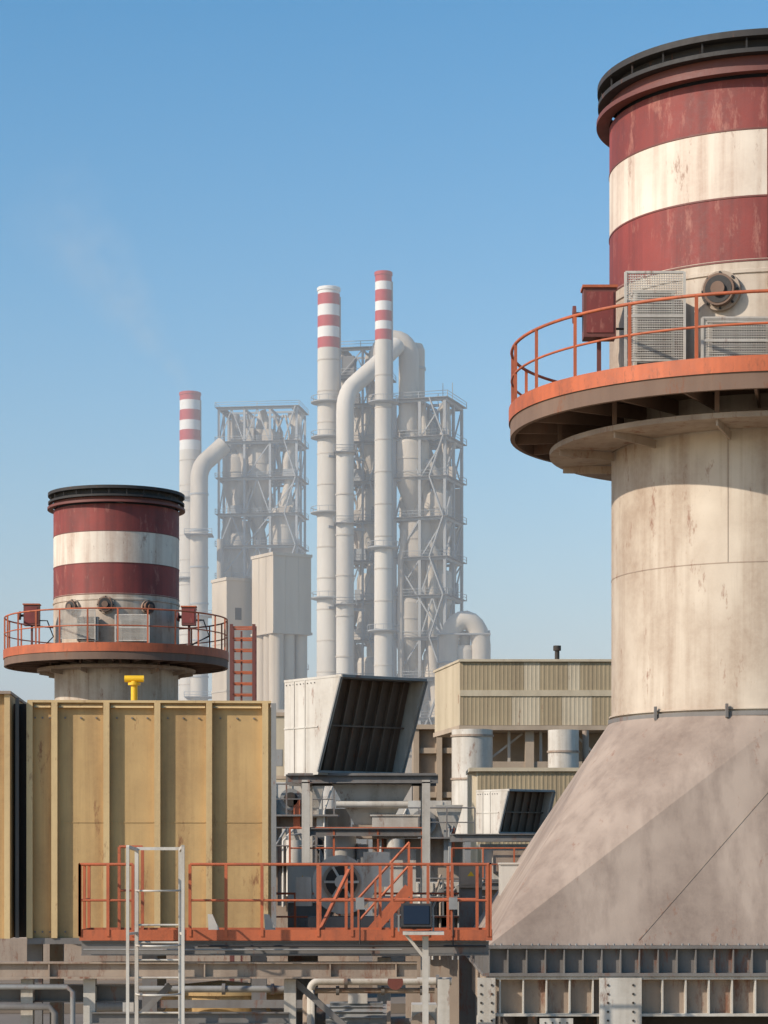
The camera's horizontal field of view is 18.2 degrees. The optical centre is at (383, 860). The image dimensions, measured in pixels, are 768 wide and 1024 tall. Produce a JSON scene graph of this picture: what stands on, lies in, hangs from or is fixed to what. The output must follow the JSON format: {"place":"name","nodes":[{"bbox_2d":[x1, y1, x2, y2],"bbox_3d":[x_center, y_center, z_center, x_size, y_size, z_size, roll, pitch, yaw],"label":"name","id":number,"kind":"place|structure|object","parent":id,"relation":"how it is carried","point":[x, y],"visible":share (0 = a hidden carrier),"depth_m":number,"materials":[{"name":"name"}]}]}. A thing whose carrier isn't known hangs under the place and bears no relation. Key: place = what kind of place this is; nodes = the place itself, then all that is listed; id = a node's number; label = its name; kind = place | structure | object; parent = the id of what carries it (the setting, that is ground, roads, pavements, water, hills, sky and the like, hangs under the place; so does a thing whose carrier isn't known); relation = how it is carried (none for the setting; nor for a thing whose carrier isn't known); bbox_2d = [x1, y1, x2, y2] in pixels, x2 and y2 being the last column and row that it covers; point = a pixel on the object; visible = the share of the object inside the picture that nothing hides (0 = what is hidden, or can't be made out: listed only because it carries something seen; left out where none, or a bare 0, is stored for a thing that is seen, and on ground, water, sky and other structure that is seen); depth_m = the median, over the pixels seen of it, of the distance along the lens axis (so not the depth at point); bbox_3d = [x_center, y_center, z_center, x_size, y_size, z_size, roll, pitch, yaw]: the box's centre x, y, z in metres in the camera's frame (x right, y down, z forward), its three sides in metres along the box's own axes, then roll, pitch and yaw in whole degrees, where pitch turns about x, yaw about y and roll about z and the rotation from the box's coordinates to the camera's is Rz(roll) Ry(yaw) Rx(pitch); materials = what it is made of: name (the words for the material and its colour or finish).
{"place":"outdoors","nodes":[
{"label":"outdoors","id":0,"kind":"place"},
{"bbox_2d":[211,577,251,700],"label":"concrete silo tower","id":1,"kind":"structure","parent":0,"point":[232,600],"depth_m":400.01,"materials":[{"name":"grey concrete"}]},
{"bbox_2d":[215,400,308,669],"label":"preheater tower","id":2,"kind":"structure","parent":0,"point":[251,477],"depth_m":600.15,"materials":[{"name":"metal"}]},
{"bbox_2d":[251,552,311,708],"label":"concrete silo tower","id":3,"kind":"structure","parent":0,"point":[281,600],"depth_m":395.22,"materials":[{"name":"grey concrete"}]},
{"bbox_2d":[276,712,322,808],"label":"white plant building","id":4,"kind":"structure","parent":0,"point":[280,746],"depth_m":130.00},
{"bbox_2d":[323,809,350,826],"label":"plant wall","id":5,"kind":"structure","parent":0,"point":[343,819],"depth_m":140.00,"materials":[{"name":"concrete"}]},
{"bbox_2d":[276,709,411,915],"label":"raw mill building","id":6,"kind":"structure","parent":0,"point":[408,797],"depth_m":366.00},
{"bbox_2d":[0,0,767,701],"label":"sky","id":7,"kind":"structure","parent":0,"point":[181,181],"materials":[{"name":"blue"}]},
{"bbox_2d":[357,842,413,927],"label":"orange staircase","id":8,"kind":"structure","parent":0,"point":[404,892],"depth_m":46.98,"materials":[{"name":"metal"}]},
{"bbox_2d":[393,343,466,751],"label":"preheater tower","id":9,"kind":"structure","parent":0,"point":[426,588],"depth_m":479.22,"materials":[{"name":"grey metal"}]},
{"bbox_2d":[433,645,610,767],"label":"clad conveyor building","id":10,"kind":"structure","parent":0,"point":[520,708],"depth_m":120.00,"materials":[{"name":"beige metal"}]},
{"label":"ground","id":11,"kind":"structure","parent":0,"visible":0},
{"bbox_2d":[0,485,247,979],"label":"exhaust stack","id":12,"kind":"object","parent":11,"relation":"on","point":[117,616],"visible":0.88,"depth_m":93.68,"materials":[{"name":"white paint"}]},
{"bbox_2d":[0,691,275,1023],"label":"yellow filter casing","id":13,"kind":"object","parent":11,"relation":"on","point":[91,781],"visible":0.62,"depth_m":47.98,"materials":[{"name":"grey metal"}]},
{"bbox_2d":[124,675,143,699],"bbox_3d":[-5.150,-3.499,49.500,0.400,0.618,0.280,0,0,0],"label":"yellow vent pipe","id":14,"kind":"object","parent":13,"relation":"on","point":[134,681],"visible":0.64,"depth_m":49.44,"materials":[{"name":"metal"}]},
{"bbox_2d":[126,845,184,1023],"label":"cat ladder","id":15,"kind":"object","parent":11,"relation":"on","point":[180,942],"visible":1,"depth_m":39.55,"materials":[{"name":"grey metal"}]},
{"bbox_2d":[178,391,201,699],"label":"chimney stack","id":16,"kind":"object","parent":11,"relation":"on","point":[190,449],"visible":0.35,"depth_m":595.59,"materials":[{"name":"white metal"}]},
{"bbox_2d":[97,980,302,1011],"bbox_3d":[-3.750,7.250,49.845,4.500,9.500,3.230,0,0,0],"label":"process vessel","id":17,"kind":"object","parent":11,"relation":"on","point":[219,1002],"visible":0.34,"depth_m":48.62,"materials":[{"name":"grey metal"}]},
{"bbox_2d":[0,956,405,1023],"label":"machine hall roof","id":18,"kind":"structure","parent":11,"relation":"on","point":[398,1005],"depth_m":72.00,"materials":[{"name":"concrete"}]},
{"bbox_2d":[248,782,338,984],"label":"pump skid","id":19,"kind":"object","parent":18,"relation":"on","point":[288,806],"visible":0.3,"depth_m":79.03,"materials":[{"name":"grey metal"}]},
{"bbox_2d":[274,827,367,1004],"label":"pump skid","id":20,"kind":"object","parent":18,"relation":"on","point":[282,879],"visible":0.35,"depth_m":67.28,"materials":[{"name":"grey metal"}]},
{"bbox_2d":[286,773,437,1001],"bbox_3d":[-0.550,1.915,61.000,3.800,8.170,2.400,0,0,0],"label":"hood support frame","id":21,"kind":"object","parent":18,"relation":"on","point":[307,782],"visible":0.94,"depth_m":59.88,"materials":[{"name":"grey metal"}]},
{"bbox_2d":[284,674,427,775],"bbox_3d":[-0.722,-3.345,60.571,2.680,2.430,2.565,0,0,-36],"label":"intake hood","id":22,"kind":"object","parent":21,"relation":"on","point":[343,723],"visible":0.95,"depth_m":60.32,"materials":[{"name":"grey metal"}]},
{"bbox_2d":[324,784,419,907],"bbox_3d":[-0.300,-0.350,60.935,2.400,3.100,1.930,0,0,0],"label":"filter hopper","id":23,"kind":"object","parent":21,"relation":"attached to","point":[371,805],"visible":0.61,"depth_m":60.20,"materials":[{"name":"grey metal"}]},
{"bbox_2d":[372,801,475,987],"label":"pump skid","id":24,"kind":"object","parent":18,"relation":"on","point":[444,818],"visible":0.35,"depth_m":83.04,"materials":[{"name":"grey metal"}]},
{"bbox_2d":[397,874,484,1023],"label":"pump skid","id":25,"kind":"object","parent":18,"relation":"on","point":[444,966],"visible":0.37,"depth_m":65.50,"materials":[{"name":"grey metal"}]},
{"bbox_2d":[450,834,534,912],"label":"hood support frame","id":26,"kind":"object","parent":18,"relation":"on","point":[494,855],"visible":0.23,"depth_m":74.59,"materials":[{"name":"grey metal"}]},
{"bbox_2d":[476,789,555,833],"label":"intake hood","id":27,"kind":"object","parent":26,"relation":"on","point":[512,811],"visible":0.94,"depth_m":75.31,"materials":[{"name":"grey metal"}]},
{"bbox_2d":[184,438,229,700],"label":"gas riser duct","id":28,"kind":"object","parent":11,"relation":"on","point":[211,456],"visible":0.53,"depth_m":590.20,"materials":[{"name":"metal"}]},
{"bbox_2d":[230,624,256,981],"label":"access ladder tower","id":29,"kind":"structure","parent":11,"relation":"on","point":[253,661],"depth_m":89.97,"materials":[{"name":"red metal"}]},
{"bbox_2d":[0,845,491,1023],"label":"steel walkway","id":30,"kind":"structure","parent":11,"relation":"on","point":[214,939],"depth_m":40.10,"materials":[{"name":"orange paint"}]},
{"bbox_2d":[296,852,396,927],"bbox_3d":[-0.780,0.640,49.950,2.100,1.620,0.800,0,0,0],"label":"centrifugal fan","id":31,"kind":"object","parent":30,"relation":"on","point":[333,876],"visible":0.66,"depth_m":49.75},
{"bbox_2d":[311,285,340,808],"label":"chimney stack","id":32,"kind":"object","parent":11,"relation":"on","point":[329,353],"visible":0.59,"depth_m":475.91,"materials":[{"name":"white metal"}]},
{"bbox_2d":[266,892,458,1003],"bbox_3d":[1.988,6.362,55.425,10.025,11.275,3.150,0,0,0],"label":"platform guard rail","id":33,"kind":"object","parent":11,"relation":"on","point":[386,997],"visible":0.08,"depth_m":53.99,"materials":[{"name":"metal"}]},
{"bbox_2d":[288,866,317,1023],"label":"electrical cabinet","id":34,"kind":"object","parent":33,"relation":"attached to","point":[294,872],"visible":0.25,"depth_m":56.10,"materials":[{"name":"grey metal"}]},
{"bbox_2d":[341,340,395,675],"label":"preheater tower","id":35,"kind":"structure","parent":11,"relation":"on","point":[364,442],"depth_m":484.66,"materials":[{"name":"grey metal"}]},
{"bbox_2d":[328,330,418,674],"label":"gooseneck gas duct","id":36,"kind":"object","parent":11,"relation":"on","point":[405,349],"visible":0.63,"depth_m":473.05,"materials":[{"name":"grey metal"}]},
{"bbox_2d":[316,993,436,1023],"bbox_3d":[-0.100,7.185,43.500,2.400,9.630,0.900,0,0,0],"label":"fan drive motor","id":37,"kind":"object","parent":11,"relation":"on","point":[357,1008],"visible":0.85,"depth_m":43.22,"materials":[{"name":"grey metal"}]},
{"bbox_2d":[123,975,451,1023],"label":"cooling pipework","id":38,"kind":"object","parent":37,"relation":"attached to","point":[395,985],"visible":0.68,"depth_m":42.65,"materials":[{"name":"grey metal"}]},
{"bbox_2d":[367,270,399,676],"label":"chimney stack","id":39,"kind":"object","parent":11,"relation":"on","point":[383,548],"visible":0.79,"depth_m":460.54,"materials":[{"name":"white metal"}]},
{"bbox_2d":[398,903,443,1023],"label":"floodlight","id":40,"kind":"object","parent":11,"relation":"on","point":[417,916],"visible":1,"depth_m":39.35,"materials":[{"name":"black metal"}]},
{"bbox_2d":[412,724,451,804],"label":"concrete frame building","id":41,"kind":"structure","parent":11,"relation":"on","point":[431,753],"depth_m":130.60,"materials":[{"name":"beige concrete"}]},
{"bbox_2d":[437,611,490,668],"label":"cooler vent duct","id":42,"kind":"object","parent":11,"relation":"on","point":[453,633],"visible":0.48,"depth_m":468.43,"materials":[{"name":"grey metal"}]},
{"bbox_2d":[450,729,493,833],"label":"vertical silo","id":43,"kind":"object","parent":11,"relation":"on","point":[472,748],"visible":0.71,"depth_m":116.16,"materials":[{"name":"white metal"}]},
{"bbox_2d":[466,768,578,879],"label":"corrugated shed","id":44,"kind":"structure","parent":11,"relation":"on","point":[557,780],"depth_m":100.00,"materials":[{"name":"beige metal"}]},
{"bbox_2d":[547,729,588,767],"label":"vertical silo","id":45,"kind":"object","parent":11,"relation":"on","point":[563,751],"visible":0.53,"depth_m":115.79,"materials":[{"name":"grey metal"}]},
{"bbox_2d":[466,28,767,1023],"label":"exhaust stack","id":46,"kind":"object","parent":11,"relation":"on","point":[634,890],"visible":0.98,"depth_m":45.03,"materials":[{"name":"white paint"}]},
{"bbox_2d":[459,866,481,1023],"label":"electrical cabinet","id":47,"kind":"object","parent":46,"relation":"attached to","point":[467,919],"visible":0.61,"depth_m":52.60,"materials":[{"name":"grey metal"}]},
{"bbox_2d":[498,863,519,1023],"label":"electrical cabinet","id":48,"kind":"object","parent":46,"relation":"attached to","point":[506,871],"visible":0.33,"depth_m":49.48,"materials":[{"name":"beige metal"}]}
]}

